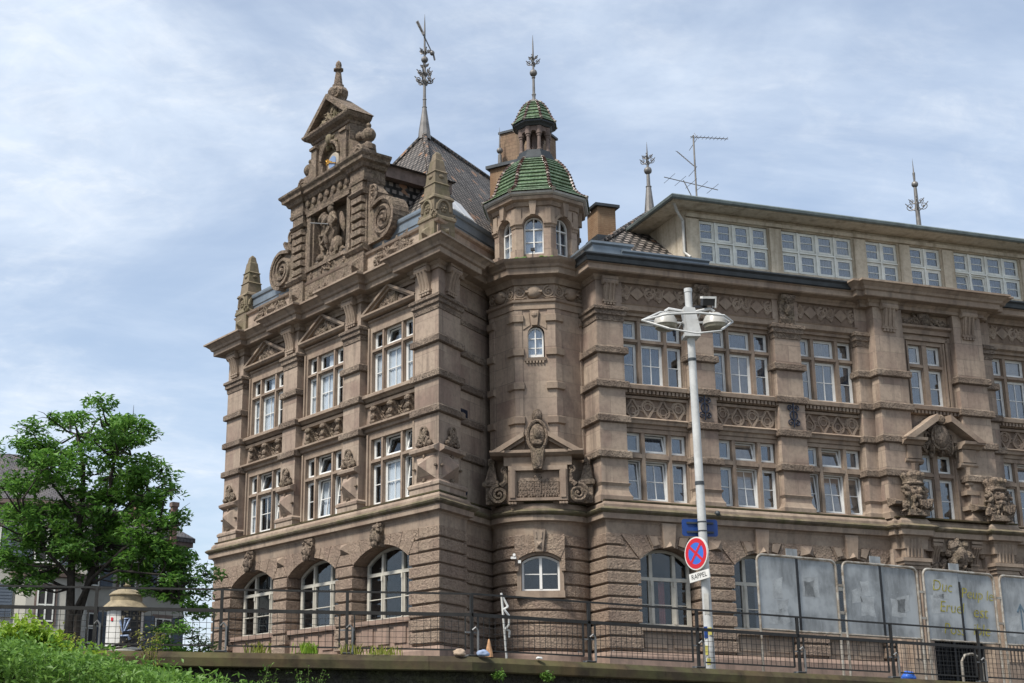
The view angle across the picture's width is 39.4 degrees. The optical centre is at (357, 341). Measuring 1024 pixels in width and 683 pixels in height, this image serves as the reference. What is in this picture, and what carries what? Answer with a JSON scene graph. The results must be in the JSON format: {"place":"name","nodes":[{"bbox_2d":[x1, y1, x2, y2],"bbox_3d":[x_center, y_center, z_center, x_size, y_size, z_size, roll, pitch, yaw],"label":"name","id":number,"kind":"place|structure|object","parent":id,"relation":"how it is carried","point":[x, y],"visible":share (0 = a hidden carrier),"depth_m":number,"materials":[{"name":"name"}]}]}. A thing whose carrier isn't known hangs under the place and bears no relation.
{"place":"outdoors","nodes":[
{"label":"outdoors","id":0,"kind":"place"},
{"bbox_2d":[103,581,147,650],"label":"advertising column","id":1,"kind":"structure","parent":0,"point":[125,598],"depth_m":45.79,"materials":[{"name":"beige"}]},
{"bbox_2d":[0,0,1023,651],"label":"sky","id":2,"kind":"structure","parent":0,"point":[149,149],"materials":[{"name":"blue"}]},
{"bbox_3d":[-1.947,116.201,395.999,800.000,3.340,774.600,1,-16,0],"label":"street","id":3,"kind":"structure","parent":0,"visible":0},
{"bbox_2d":[0,454,99,648],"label":"white house","id":4,"kind":"structure","parent":3,"relation":"on","point":[10,597],"depth_m":69.04,"materials":[{"name":"white paint"}]},
{"bbox_2d":[0,584,12,616],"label":"window","id":5,"kind":"structure","parent":4,"relation":"in","point":[6,595],"depth_m":68.95,"materials":[{"name":"grey glass"}]},
{"bbox_2d":[0,524,17,562],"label":"window","id":6,"kind":"structure","parent":4,"relation":"in","point":[1,530],"depth_m":69.76,"materials":[{"name":"grey glass"}]},
{"bbox_2d":[33,584,57,624],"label":"window","id":7,"kind":"structure","parent":4,"relation":"in","point":[47,598],"depth_m":68.35,"materials":[{"name":"white wood"}]},
{"bbox_2d":[18,525,73,566],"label":"window","id":8,"kind":"structure","parent":4,"relation":"in","point":[42,554],"depth_m":69.82,"materials":[{"name":"grey glass"}]},
{"bbox_2d":[0,391,226,651],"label":"street tree","id":9,"kind":"object","parent":3,"relation":"on","point":[43,459],"visible":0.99,"depth_m":39.60,"materials":[{"name":"green plant"}]},
{"bbox_2d":[84,494,194,651],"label":"gabled house","id":10,"kind":"structure","parent":3,"relation":"on","point":[185,539],"depth_m":76.15,"materials":[{"name":"stone"}]},
{"bbox_2d":[84,610,106,646],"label":"window","id":11,"kind":"structure","parent":10,"relation":"in","point":[91,612],"depth_m":73.96,"materials":[{"name":"grey glass"}]},
{"bbox_2d":[90,556,112,589],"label":"window","id":12,"kind":"structure","parent":10,"relation":"in","point":[101,583],"depth_m":74.81,"materials":[{"name":"grey glass"}]},
{"bbox_2d":[116,561,138,589],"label":"window","id":13,"kind":"structure","parent":10,"relation":"in","point":[118,585],"depth_m":75.69,"materials":[{"name":"grey glass"}]},
{"bbox_2d":[142,614,182,650],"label":"window","id":14,"kind":"structure","parent":10,"relation":"in","point":[161,618],"depth_m":76.28,"materials":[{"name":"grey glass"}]},
{"bbox_2d":[144,561,184,591],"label":"window","id":15,"kind":"structure","parent":10,"relation":"in","point":[155,570],"depth_m":76.80,"materials":[{"name":"grey glass"}]},
{"bbox_2d":[178,623,223,651],"bbox_3d":[-4.688,9.474,42.004,1.506,2.140,1.705,1,-16,0],"label":"garden shrub","id":16,"kind":"object","parent":3,"relation":"on","point":[204,648],"visible":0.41,"depth_m":42.05,"materials":[{"name":"green plant"}]},
{"bbox_2d":[203,17,1023,682],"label":"stone building","id":17,"kind":"structure","parent":3,"relation":"on","point":[451,371],"depth_m":51.81,"materials":[{"name":"stone"}]},
{"bbox_2d":[242,572,273,635],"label":"window","id":18,"kind":"structure","parent":17,"relation":"in","point":[256,596],"depth_m":57.36,"materials":[{"name":"white wood"}]},
{"bbox_2d":[243,463,280,535],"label":"window","id":19,"kind":"structure","parent":17,"relation":"in","point":[254,501],"depth_m":58.50,"materials":[{"name":"stone"}]},
{"bbox_2d":[247,367,283,436],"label":"window","id":20,"kind":"structure","parent":17,"relation":"in","point":[263,411],"depth_m":59.55,"materials":[{"name":"glass"}]},
{"bbox_2d":[300,560,337,628],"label":"window","id":21,"kind":"structure","parent":17,"relation":"in","point":[315,585],"depth_m":53.63,"materials":[{"name":"white wood"}]},
{"bbox_2d":[300,443,342,521],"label":"window","id":22,"kind":"structure","parent":17,"relation":"in","point":[321,492],"depth_m":54.76,"materials":[{"name":"stone"}]},
{"bbox_2d":[303,342,343,416],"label":"window","id":23,"kind":"structure","parent":17,"relation":"in","point":[322,388],"depth_m":55.88,"materials":[{"name":"glass"}]},
{"bbox_2d":[367,547,411,620],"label":"window","id":24,"kind":"structure","parent":17,"relation":"in","point":[404,570],"depth_m":49.84,"materials":[{"name":"white wood"}]},
{"bbox_2d":[366,421,413,505],"bbox_3d":[1.332,4.432,50.700,0.452,2.640,3.000,11,-19,-32],"label":"window","id":25,"kind":"structure","parent":17,"relation":"in","point":[395,467],"depth_m":50.91,"materials":[{"name":"glass"}]},
{"bbox_2d":[367,312,414,393],"bbox_3d":[1.410,0.453,51.877,0.481,2.540,3.000,11,-19,-32],"label":"window","id":26,"kind":"structure","parent":17,"relation":"in","point":[392,363],"depth_m":52.11,"materials":[{"name":"glass"}]},
{"bbox_2d":[504,223,511,258],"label":"window","id":27,"kind":"structure","parent":17,"relation":"in","point":[507,238],"depth_m":53.10,"materials":[{"name":"white paint"}]},
{"bbox_2d":[524,218,543,253],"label":"window","id":28,"kind":"structure","parent":17,"relation":"in","point":[533,237],"depth_m":52.41,"materials":[{"name":"glass"}]},
{"bbox_2d":[528,328,543,357],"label":"window","id":29,"kind":"structure","parent":17,"relation":"in","point":[535,335],"depth_m":50.98,"materials":[{"name":"glass"}]},
{"bbox_2d":[522,556,559,590],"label":"window","id":30,"kind":"structure","parent":17,"relation":"in","point":[540,574],"depth_m":48.63,"materials":[{"name":"white paint"}]},
{"bbox_2d":[556,220,567,256],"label":"window","id":31,"kind":"structure","parent":17,"relation":"in","point":[561,237],"depth_m":52.66,"materials":[{"name":"glass"}]},
{"bbox_2d":[623,316,686,387],"bbox_3d":[10.607,0.427,51.068,2.600,2.530,0.390,5,-17,-15],"label":"window","id":32,"kind":"structure","parent":17,"relation":"in","point":[646,362],"depth_m":51.10,"materials":[{"name":"glass"}]},
{"bbox_2d":[627,428,692,502],"bbox_3d":[10.528,4.420,49.940,2.600,2.550,0.478,5,-17,-15],"label":"window","id":33,"kind":"structure","parent":17,"relation":"in","point":[652,451],"depth_m":50.00,"materials":[{"name":"stone"}]},
{"bbox_2d":[638,550,691,626],"bbox_3d":[10.497,8.506,48.678,2.100,2.640,0.194,5,-17,-15],"label":"window","id":34,"kind":"structure","parent":17,"relation":"in","point":[650,580],"depth_m":48.68,"materials":[{"name":"white glass"}]},
{"bbox_2d":[664,133,727,195],"bbox_3d":[13.347,-6.555,55.708,2.760,3.990,1.196,4,-17,-9],"label":"tv antenna","id":35,"kind":"object","parent":17,"relation":"on","point":[695,166],"visible":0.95,"depth_m":55.71,"materials":[{"name":"metal"}]},
{"bbox_2d":[699,221,767,269],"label":"window","id":36,"kind":"structure","parent":17,"relation":"in","point":[724,244],"depth_m":53.53,"materials":[{"name":"glass"}]},
{"bbox_2d":[713,327,774,395],"bbox_3d":[14.044,0.752,51.976,2.600,2.530,0.390,5,-17,-15],"label":"window","id":37,"kind":"structure","parent":17,"relation":"in","point":[749,344],"depth_m":52.08,"materials":[{"name":"glass"}]},
{"bbox_2d":[732,555,759,629],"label":"window","id":38,"kind":"structure","parent":17,"relation":"in","point":[743,584],"depth_m":49.46,"materials":[{"name":"white wood"}]},
{"bbox_2d":[719,436,781,508],"bbox_3d":[13.970,4.740,50.832,2.600,2.550,0.443,5,-17,-15],"label":"window","id":39,"kind":"structure","parent":17,"relation":"in","point":[762,461],"depth_m":50.88,"materials":[{"name":"stone"}]},
{"bbox_2d":[781,231,852,278],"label":"window","id":40,"kind":"structure","parent":17,"relation":"in","point":[802,253],"depth_m":54.44,"materials":[{"name":"white paint"}]},
{"bbox_2d":[800,335,856,403],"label":"window","id":41,"kind":"structure","parent":17,"relation":"in","point":[828,375],"depth_m":52.97,"materials":[{"name":"glass"}]},
{"bbox_2d":[807,443,865,514],"bbox_3d":[17.378,5.052,51.736,2.600,2.530,0.443,5,-17,-15],"label":"window","id":42,"kind":"structure","parent":17,"relation":"in","point":[847,458],"depth_m":51.79,"materials":[{"name":"stone"}]},
{"bbox_2d":[832,561,850,633],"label":"window","id":43,"kind":"structure","parent":17,"relation":"in","point":[837,562],"depth_m":50.51,"materials":[{"name":"white glass"}]},
{"bbox_2d":[865,242,898,281],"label":"window","id":44,"kind":"structure","parent":17,"relation":"in","point":[880,265],"depth_m":55.20,"materials":[{"name":"white paint"}]},
{"bbox_2d":[909,247,941,286],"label":"window","id":45,"kind":"structure","parent":17,"relation":"in","point":[923,268],"depth_m":55.70,"materials":[{"name":"white paint"}]},
{"bbox_2d":[905,340,949,406],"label":"window","id":46,"kind":"structure","parent":17,"relation":"in","point":[918,354],"depth_m":53.58,"materials":[{"name":"glass"}]},
{"bbox_2d":[918,453,961,519],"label":"window","id":47,"kind":"structure","parent":17,"relation":"in","point":[933,476],"depth_m":52.40,"materials":[{"name":"stone"}]},
{"bbox_2d":[953,253,1020,298],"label":"window","id":48,"kind":"structure","parent":17,"relation":"in","point":[977,273],"depth_m":56.43,"materials":[{"name":"glass"}]},
{"bbox_2d":[992,355,1023,418],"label":"window","id":49,"kind":"structure","parent":17,"relation":"in","point":[1010,396],"depth_m":55.02,"materials":[{"name":"glass"}]},
{"bbox_2d":[1003,459,1023,525],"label":"window","id":50,"kind":"structure","parent":17,"relation":"in","point":[1010,466],"depth_m":53.78,"materials":[{"name":"stone"}]},
{"bbox_2d":[901,671,916,678],"bbox_3d":[11.885,7.205,30.459,0.332,0.217,0.246,1,-16,0],"label":"plastic bag","id":51,"kind":"object","parent":3,"relation":"on","point":[909,676],"visible":0.57,"depth_m":30.36,"materials":[{"name":"blue plastic"}]},
{"bbox_2d":[961,653,984,681],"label":"cycle hoop","id":52,"kind":"object","parent":3,"relation":"on","point":[962,668],"visible":0.48,"depth_m":30.89,"materials":[{"name":"metal"}]},
{"label":"quay ground","id":53,"kind":"structure","parent":0,"visible":0},
{"bbox_2d":[0,608,114,682],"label":"lime shrub","id":54,"kind":"object","parent":53,"relation":"on","point":[33,628],"visible":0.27,"depth_m":22.09,"materials":[{"name":"green plant"}]},
{"bbox_2d":[59,622,79,640],"bbox_3d":[-4.950,5.221,23.990,0.493,0.944,0.296,4,-17,-9],"label":"weed","id":55,"kind":"object","parent":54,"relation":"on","point":[74,637],"visible":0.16,"depth_m":24.03,"materials":[{"name":"green plant"}]},
{"bbox_2d":[0,625,262,682],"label":"climbing shrub","id":56,"kind":"object","parent":53,"relation":"on","point":[19,659],"visible":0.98,"depth_m":19.59,"materials":[{"name":"green plant"}]},
{"bbox_2d":[132,624,167,676],"bbox_3d":[-3.541,5.254,23.968,0.625,0.912,0.308,3,-16,-5],"label":"weed","id":57,"kind":"object","parent":53,"relation":"on","point":[152,646],"visible":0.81,"depth_m":23.99,"materials":[{"name":"green plant"}]},
{"bbox_2d":[243,663,278,682],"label":"weed","id":58,"kind":"object","parent":53,"relation":"on","point":[268,665],"visible":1,"depth_m":23.86,"materials":[{"name":"green plant"}]},
{"bbox_2d":[287,665,329,682],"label":"weed","id":59,"kind":"object","parent":53,"relation":"on","point":[319,681],"visible":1,"depth_m":23.85,"materials":[{"name":"green plant"}]},
{"bbox_2d":[4,650,983,682],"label":"quay wall","id":60,"kind":"structure","parent":53,"relation":"on","point":[344,668],"depth_m":24.55,"materials":[{"name":"stone"}]},
{"bbox_2d":[242,641,271,652],"bbox_3d":[-1.746,5.329,24.699,0.503,0.214,0.250,-2,-17,9],"label":"grass tuft","id":61,"kind":"object","parent":60,"relation":"on","point":[254,649],"visible":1,"depth_m":24.67,"materials":[{"name":"green plant"}]},
{"bbox_2d":[291,641,319,653],"bbox_3d":[-0.903,5.332,24.674,0.495,0.219,0.386,1,-16,0],"label":"grass tuft","id":62,"kind":"object","parent":60,"relation":"on","point":[309,648],"visible":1,"depth_m":24.63,"materials":[{"name":"green plant"}]},
{"bbox_2d":[337,642,363,654],"bbox_3d":[-0.108,5.347,24.671,0.386,0.216,0.469,-12,-21,38],"label":"grass tuft","id":63,"kind":"object","parent":60,"relation":"on","point":[355,652],"visible":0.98,"depth_m":24.65,"materials":[{"name":"green plant"}]},
{"bbox_2d":[366,644,402,654],"bbox_3d":[0.352,5.390,24.740,0.887,0.187,0.448,1,-16,0],"label":"grass tuft","id":64,"kind":"object","parent":60,"relation":"on","point":[381,651],"visible":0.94,"depth_m":24.64,"materials":[{"name":"green plant"}]},
{"bbox_2d":[453,648,465,655],"bbox_3d":[1.774,5.399,24.581,0.228,0.126,0.164,1,-16,0],"label":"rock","id":65,"kind":"object","parent":60,"relation":"on","point":[459,652],"visible":1,"depth_m":24.52,"materials":[{"name":"beige stone"}]},
{"bbox_2d":[476,649,489,655],"bbox_3d":[2.188,5.419,24.619,0.230,0.121,0.137,1,-16,0],"label":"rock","id":66,"kind":"object","parent":60,"relation":"on","point":[483,652],"visible":1,"depth_m":24.57,"materials":[{"name":"stone"}]},
{"bbox_2d":[485,639,492,656],"bbox_3d":[2.310,5.382,24.820,0.150,0.310,0.143,1,-16,0],"label":"traffic cone","id":67,"kind":"object","parent":60,"relation":"on","point":[489,648],"visible":0.89,"depth_m":24.78,"materials":[{"name":"orange plastic"}]},
{"bbox_2d":[491,668,505,682],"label":"weed","id":68,"kind":"object","parent":60,"relation":"on","point":[500,675],"visible":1,"depth_m":24.56,"materials":[{"name":"green plant"}]},
{"bbox_2d":[0,585,1023,682],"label":"railing","id":69,"kind":"object","parent":60,"relation":"on","point":[588,622],"visible":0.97,"depth_m":25.48,"materials":[{"name":"metal"}]},
{"bbox_2d":[500,593,510,657],"bbox_3d":[2.645,5.099,25.311,0.178,1.167,0.223,1,-16,0],"label":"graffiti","id":70,"kind":"object","parent":69,"relation":"attached to","point":[503,608],"visible":0.94,"depth_m":25.30,"materials":[{"name":"white paint"}]},
{"bbox_2d":[540,670,554,682],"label":"weed","id":71,"kind":"object","parent":60,"relation":"on","point":[546,676],"visible":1,"depth_m":24.95,"materials":[{"name":"green plant"}]},
{"bbox_2d":[641,288,733,668],"bbox_3d":[6.747,2.608,28.235,1.907,7.721,1.156,1,-16,0],"label":"street lamp","id":72,"kind":"object","parent":60,"relation":"on","point":[665,320],"visible":0.99,"depth_m":28.64,"materials":[{"name":"metal"}]},
{"bbox_2d":[685,537,708,569],"bbox_3d":[6.649,4.155,27.722,0.041,0.647,0.647,10,-19,-28],"label":"no stopping sign","id":73,"kind":"object","parent":72,"relation":"attached to","point":[696,553],"visible":1,"depth_m":27.69,"materials":[{"name":"metal"}]},
{"bbox_2d":[689,569,709,582],"bbox_3d":[6.670,4.570,27.561,0.028,0.228,0.575,10,-19,-28],"label":"supplementary plate","id":74,"kind":"object","parent":72,"relation":"attached to","point":[699,575],"visible":1,"depth_m":27.54,"materials":[{"name":"white metal"}]},
{"bbox_2d":[682,519,717,536],"bbox_3d":[6.810,3.667,27.971,0.720,0.340,0.262,2,-16,-4],"label":"blue sign","id":75,"kind":"object","parent":72,"relation":"attached to","point":[689,527],"visible":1,"depth_m":28.07,"materials":[{"name":"metal"}]},
{"bbox_2d":[694,296,715,308],"bbox_3d":[7.170,-0.818,29.211,0.430,0.293,0.299,1,-16,0],"label":"floodlight","id":76,"kind":"object","parent":72,"relation":"attached to","point":[706,301],"visible":1,"depth_m":29.10,"materials":[{"name":"white paint"}]},
{"bbox_2d":[704,593,709,613],"bbox_3d":[6.776,5.093,27.433,0.090,0.400,0.022,-6,-18,21],"label":"access door","id":77,"kind":"structure","parent":72,"relation":"in","point":[706,596],"depth_m":27.43,"materials":[{"name":"white metal"}]},
{"bbox_2d":[755,548,845,674],"bbox_3d":[9.009,5.464,28.622,2.214,2.510,0.055,8,-18,-23],"label":"notice board","id":78,"kind":"object","parent":60,"relation":"on","point":[787,584],"visible":0.97,"depth_m":28.70,"materials":[{"name":"metal"}]},
{"bbox_2d":[841,556,927,679],"bbox_3d":[11.027,5.749,29.478,2.214,2.510,0.055,8,-18,-23],"label":"notice board","id":79,"kind":"object","parent":60,"relation":"on","point":[877,592],"visible":0.96,"depth_m":29.55,"materials":[{"name":"metal"}]},
{"bbox_2d":[922,563,1005,682],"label":"notice board","id":80,"kind":"object","parent":60,"relation":"on","point":[957,599],"visible":0.92,"depth_m":30.41,"materials":[{"name":"metal"}]},
{"bbox_2d":[998,575,1023,682],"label":"notice board","id":81,"kind":"object","parent":60,"relation":"on","point":[1011,591],"visible":0.96,"depth_m":30.98,"materials":[{"name":"metal"}]}
]}

